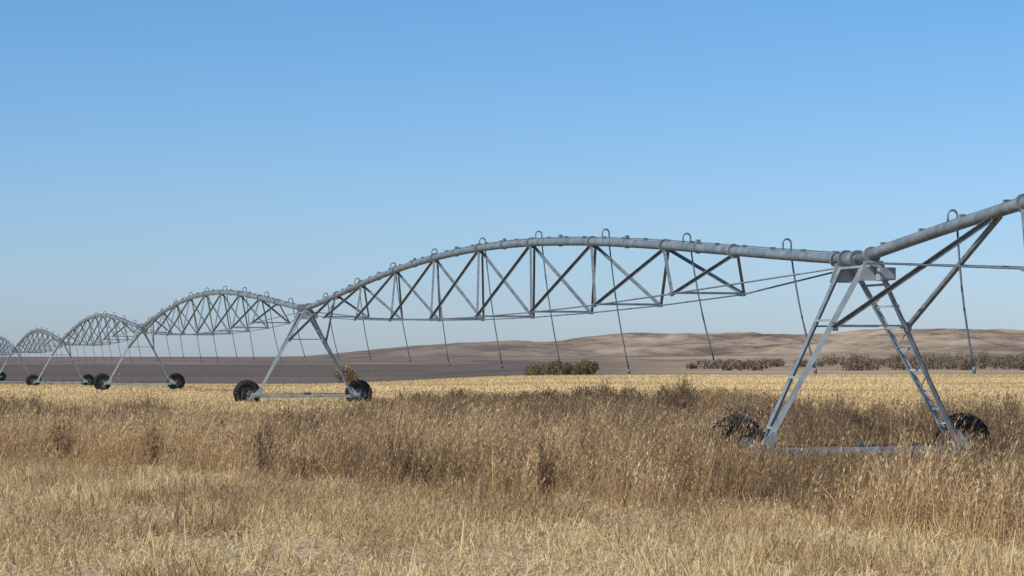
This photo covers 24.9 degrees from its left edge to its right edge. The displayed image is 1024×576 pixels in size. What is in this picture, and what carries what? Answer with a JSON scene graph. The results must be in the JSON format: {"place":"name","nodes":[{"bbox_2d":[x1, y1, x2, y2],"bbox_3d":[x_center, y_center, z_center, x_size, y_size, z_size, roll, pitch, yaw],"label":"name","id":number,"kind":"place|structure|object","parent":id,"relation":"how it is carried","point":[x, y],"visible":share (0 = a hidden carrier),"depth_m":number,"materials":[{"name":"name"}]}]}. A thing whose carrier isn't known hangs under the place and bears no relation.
{"place":"outdoors","nodes":[
{"label":"outdoors","id":0,"kind":"place"},
{"bbox_2d":[0,442,1023,575],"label":"stubble grass","id":1,"kind":"structure","parent":0,"point":[499,513],"depth_m":26.38,"materials":[{"name":"beige plant"}]},
{"bbox_2d":[0,357,1023,575],"bbox_3d":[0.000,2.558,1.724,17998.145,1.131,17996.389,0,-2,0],"label":"ground","id":2,"kind":"structure","parent":0,"point":[257,373],"depth_m":277.28,"materials":[{"name":"soil"}]},
{"bbox_2d":[0,346,21,373],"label":"tower bracing","id":3,"kind":"object","parent":2,"relation":"on","point":[11,354],"visible":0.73,"depth_m":234.83,"materials":[{"name":"grey metal"}]},
{"bbox_2d":[0,349,29,381],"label":"tower legs and base beam","id":4,"kind":"object","parent":2,"relation":"on","point":[22,363],"visible":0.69,"depth_m":235.61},
{"bbox_2d":[40,336,70,377],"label":"tower bracing","id":5,"kind":"object","parent":2,"relation":"on","point":[57,348],"visible":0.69,"depth_m":185.95,"materials":[{"name":"grey metal"}]},
{"bbox_2d":[29,345,90,383],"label":"wheel rims","id":6,"kind":"object","parent":5,"relation":"attached to","point":[31,380],"visible":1,"depth_m":187.09,"materials":[{"name":"metal"}]},
{"bbox_2d":[59,314,135,345],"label":"truss rods","id":7,"kind":"object","parent":5,"relation":"on","point":[101,340],"visible":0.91,"depth_m":157.97,"materials":[{"name":"grey metal"}]},
{"bbox_2d":[60,313,136,340],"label":"pipe","id":8,"kind":"object","parent":7,"relation":"attached to","point":[120,319],"visible":0.94,"depth_m":158.11,"materials":[{"name":"metal"}]},
{"bbox_2d":[60,317,137,345],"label":"truss struts","id":9,"kind":"object","parent":8,"relation":"attached to","point":[97,336],"visible":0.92,"depth_m":159.50,"materials":[{"name":"grey metal"}]},
{"bbox_2d":[67,317,141,365],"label":"drop hoses","id":10,"kind":"object","parent":7,"relation":"hanging from","point":[101,346],"visible":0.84,"depth_m":163.10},
{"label":"truss","id":11,"kind":"object","parent":5,"relation":"on","visible":0},
{"bbox_2d":[14,328,58,347],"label":"pipe","id":12,"kind":"object","parent":11,"relation":"attached to","point":[44,331],"visible":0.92,"depth_m":206.73,"materials":[{"name":"metal"}]},
{"bbox_2d":[12,332,62,352],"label":"truss struts","id":13,"kind":"object","parent":12,"relation":"attached to","point":[31,343],"visible":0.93,"depth_m":210.68,"materials":[{"name":"grey metal"}]},
{"bbox_2d":[19,332,63,368],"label":"drop hoses","id":14,"kind":"object","parent":11,"relation":"hanging from","point":[40,356],"visible":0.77,"depth_m":211.79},
{"bbox_2d":[34,341,87,382],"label":"tower legs and base beam","id":15,"kind":"object","parent":2,"relation":"on","point":[81,376],"visible":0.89,"depth_m":186.99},
{"bbox_2d":[112,321,153,377],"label":"tower bracing","id":16,"kind":"object","parent":2,"relation":"on","point":[140,333],"visible":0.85,"depth_m":136.94,"materials":[{"name":"grey metal"}]},
{"bbox_2d":[98,334,180,386],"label":"wheel rims","id":17,"kind":"object","parent":16,"relation":"attached to","point":[177,380],"visible":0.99,"depth_m":138.49,"materials":[{"name":"metal"}]},
{"bbox_2d":[140,290,298,334],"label":"truss rods","id":18,"kind":"object","parent":16,"relation":"on","point":[240,325],"visible":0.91,"depth_m":102.85,"materials":[{"name":"grey metal"}]},
{"bbox_2d":[140,289,299,327],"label":"pipe","id":19,"kind":"object","parent":18,"relation":"attached to","point":[276,302],"visible":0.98,"depth_m":107.90,"materials":[{"name":"metal"}]},
{"bbox_2d":[142,295,289,335],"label":"truss struts","id":20,"kind":"object","parent":19,"relation":"attached to","point":[180,311],"visible":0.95,"depth_m":111.10,"materials":[{"name":"grey metal"}]},
{"bbox_2d":[147,286,292,320],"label":"goosenecks","id":21,"kind":"object","parent":19,"relation":"attached to","point":[223,290],"visible":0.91,"depth_m":109.13,"materials":[{"name":"metal"}]},
{"bbox_2d":[151,296,305,363],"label":"drop hoses","id":22,"kind":"object","parent":21,"relation":"hanging from","point":[232,335],"visible":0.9,"depth_m":109.37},
{"bbox_2d":[93,373,184,390],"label":"tires","id":23,"kind":"object","parent":2,"relation":"on","point":[107,378],"visible":0.91,"depth_m":138.32,"materials":[{"name":"rubber"}]},
{"bbox_2d":[104,328,175,384],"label":"tower legs and base beam","id":24,"kind":"object","parent":2,"relation":"on","point":[109,381],"visible":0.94,"depth_m":138.20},
{"bbox_2d":[233,379,371,404],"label":"tires","id":25,"kind":"object","parent":2,"relation":"on","point":[240,386],"visible":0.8,"depth_m":89.62,"materials":[{"name":"rubber"}]},
{"bbox_2d":[0,366,1023,549],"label":"tall dry grass","id":26,"kind":"structure","parent":2,"relation":"on","point":[841,477],"depth_m":38.63,"materials":[{"name":"beige plant"}]},
{"bbox_2d":[267,299,334,373],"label":"tower bracing","id":27,"kind":"object","parent":26,"relation":"on","point":[300,307],"visible":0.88,"depth_m":89.24,"materials":[{"name":"grey metal"}]},
{"bbox_2d":[240,319,365,400],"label":"wheel rims","id":28,"kind":"object","parent":27,"relation":"attached to","point":[361,390],"visible":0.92,"depth_m":89.89,"materials":[{"name":"metal"}]},
{"bbox_2d":[250,310,359,397],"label":"tower legs and base beam","id":29,"kind":"object","parent":26,"relation":"on","point":[303,314],"visible":0.94,"depth_m":89.55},
{"bbox_2d":[750,261,974,454],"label":"tower legs and base beam","id":30,"kind":"object","parent":26,"relation":"on","point":[853,276],"visible":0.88,"depth_m":41.09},
{"bbox_2d":[762,217,1002,439],"bbox_3d":[6.889,0.856,39.411,2.454,3.895,5.836,1,-2,-34],"label":"tower bracing","id":31,"kind":"object","parent":26,"relation":"on","point":[845,258],"visible":0.89,"depth_m":40.28,"materials":[{"name":"grey metal"}]},
{"bbox_2d":[305,237,833,320],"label":"truss rods","id":32,"kind":"object","parent":31,"relation":"on","point":[629,299],"visible":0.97,"depth_m":51.97,"materials":[{"name":"grey metal"}]},
{"bbox_2d":[303,235,857,309],"bbox_3d":[-0.920,-0.495,65.692,0.300,1.590,50.738,0,-2,-16],"label":"pipe","id":33,"kind":"object","parent":32,"relation":"attached to","point":[735,251],"visible":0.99,"depth_m":54.51,"materials":[{"name":"metal"}]},
{"bbox_2d":[323,246,745,321],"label":"truss struts","id":34,"kind":"object","parent":33,"relation":"attached to","point":[534,306],"visible":0.97,"depth_m":60.78,"materials":[{"name":"grey metal"}]},
{"bbox_2d":[323,228,791,297],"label":"goosenecks","id":35,"kind":"object","parent":33,"relation":"attached to","point":[602,235],"visible":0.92,"depth_m":55.22,"materials":[{"name":"metal"}]},
{"bbox_2d":[328,246,816,373],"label":"drop hoses","id":36,"kind":"object","parent":35,"relation":"hanging from","point":[815,368],"visible":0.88,"depth_m":60.49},
{"bbox_2d":[724,280,978,454],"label":"wheel rims","id":37,"kind":"object","parent":31,"relation":"attached to","point":[861,444],"visible":0.31,"depth_m":41.15,"materials":[{"name":"metal"}]},
{"bbox_2d":[876,267,895,279],"bbox_3d":[6.556,-0.248,40.680,0.300,0.220,0.189,0,-2,-16],"label":"control box","id":38,"kind":"object","parent":31,"relation":"attached to","point":[885,273],"visible":1,"depth_m":40.59,"materials":[{"name":"paint"}]},
{"bbox_2d":[867,199,1021,269],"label":"truss rods","id":39,"kind":"object","parent":31,"relation":"on","point":[972,266],"visible":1,"depth_m":37.48,"materials":[{"name":"grey metal"}]},
{"bbox_2d":[854,193,1023,264],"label":"pipe","id":40,"kind":"object","parent":39,"relation":"attached to","point":[963,221],"visible":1,"depth_m":38.00,"materials":[{"name":"metal"}]},
{"bbox_2d":[947,209,957,221],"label":"goosenecks","id":41,"kind":"object","parent":40,"relation":"attached to","point":[951,210],"visible":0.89,"depth_m":38.05,"materials":[{"name":"metal"}]},
{"bbox_2d":[956,231,975,373],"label":"drop hoses","id":42,"kind":"object","parent":41,"relation":"hanging from","point":[966,323],"visible":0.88,"depth_m":38.13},
{"bbox_2d":[1021,209,1023,270],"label":"truss struts","id":43,"kind":"object","parent":40,"relation":"attached to","point":[1022,218],"visible":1,"depth_m":35.12,"materials":[{"name":"grey metal"}]},
{"bbox_2d":[0,372,1023,525],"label":"brown weeds","id":44,"kind":"object","parent":2,"relation":"on","point":[680,395],"visible":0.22,"depth_m":49.99,"materials":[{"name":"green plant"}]},
{"bbox_2d":[523,358,600,375],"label":"willow bush","id":45,"kind":"object","parent":2,"relation":"on","point":[533,369],"visible":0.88,"depth_m":242.48,"materials":[{"name":"green plant"}]},
{"bbox_2d":[706,413,991,457],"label":"tires","id":46,"kind":"object","parent":2,"relation":"on","point":[968,418],"visible":0.39,"depth_m":41.92,"materials":[{"name":"rubber"}]},
{"bbox_2d":[684,349,1023,370],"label":"distant tree row","id":47,"kind":"object","parent":2,"relation":"on","point":[856,362],"visible":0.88,"depth_m":376.51,"materials":[{"name":"green plant"}]},
{"bbox_2d":[0,328,1023,363],"bbox_3d":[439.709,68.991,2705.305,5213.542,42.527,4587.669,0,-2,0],"label":"hills","id":48,"kind":"structure","parent":0,"point":[688,347],"depth_m":1586.21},
{"bbox_2d":[0,374,1023,397],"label":"field grass","id":49,"kind":"structure","parent":0,"point":[850,383],"depth_m":163.15,"materials":[{"name":"beige plant"}]},
{"bbox_2d":[26,374,93,384],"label":"tires","id":50,"kind":"object","parent":49,"relation":"on","point":[36,377],"visible":0.7,"depth_m":187.04,"materials":[{"name":"rubber"}]},
{"bbox_2d":[333,363,357,382],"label":"autumn bush","id":51,"kind":"object","parent":49,"relation":"on","point":[349,378],"visible":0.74,"depth_m":245.38,"materials":[{"name":"brown plant"}]},
{"bbox_2d":[0,0,1023,356],"label":"sky","id":52,"kind":"structure","parent":0,"point":[154,153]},
{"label":"tower","id":53,"kind":"object","parent":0,"visible":0},
{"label":"truss","id":54,"kind":"object","parent":53,"relation":"on","visible":0},
{"bbox_2d":[0,337,12,346],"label":"pipe","id":55,"kind":"object","parent":54,"relation":"attached to","point":[6,341],"visible":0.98,"depth_m":245.64,"materials":[{"name":"metal"}]},
{"bbox_2d":[0,339,13,355],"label":"truss struts","id":56,"kind":"object","parent":55,"relation":"attached to","point":[4,347],"visible":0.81,"depth_m":249.82,"materials":[{"name":"grey metal"}]},
{"bbox_2d":[0,346,16,367],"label":"drop hoses","id":57,"kind":"object","parent":54,"relation":"hanging from","point":[12,358],"visible":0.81,"depth_m":247.33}
]}

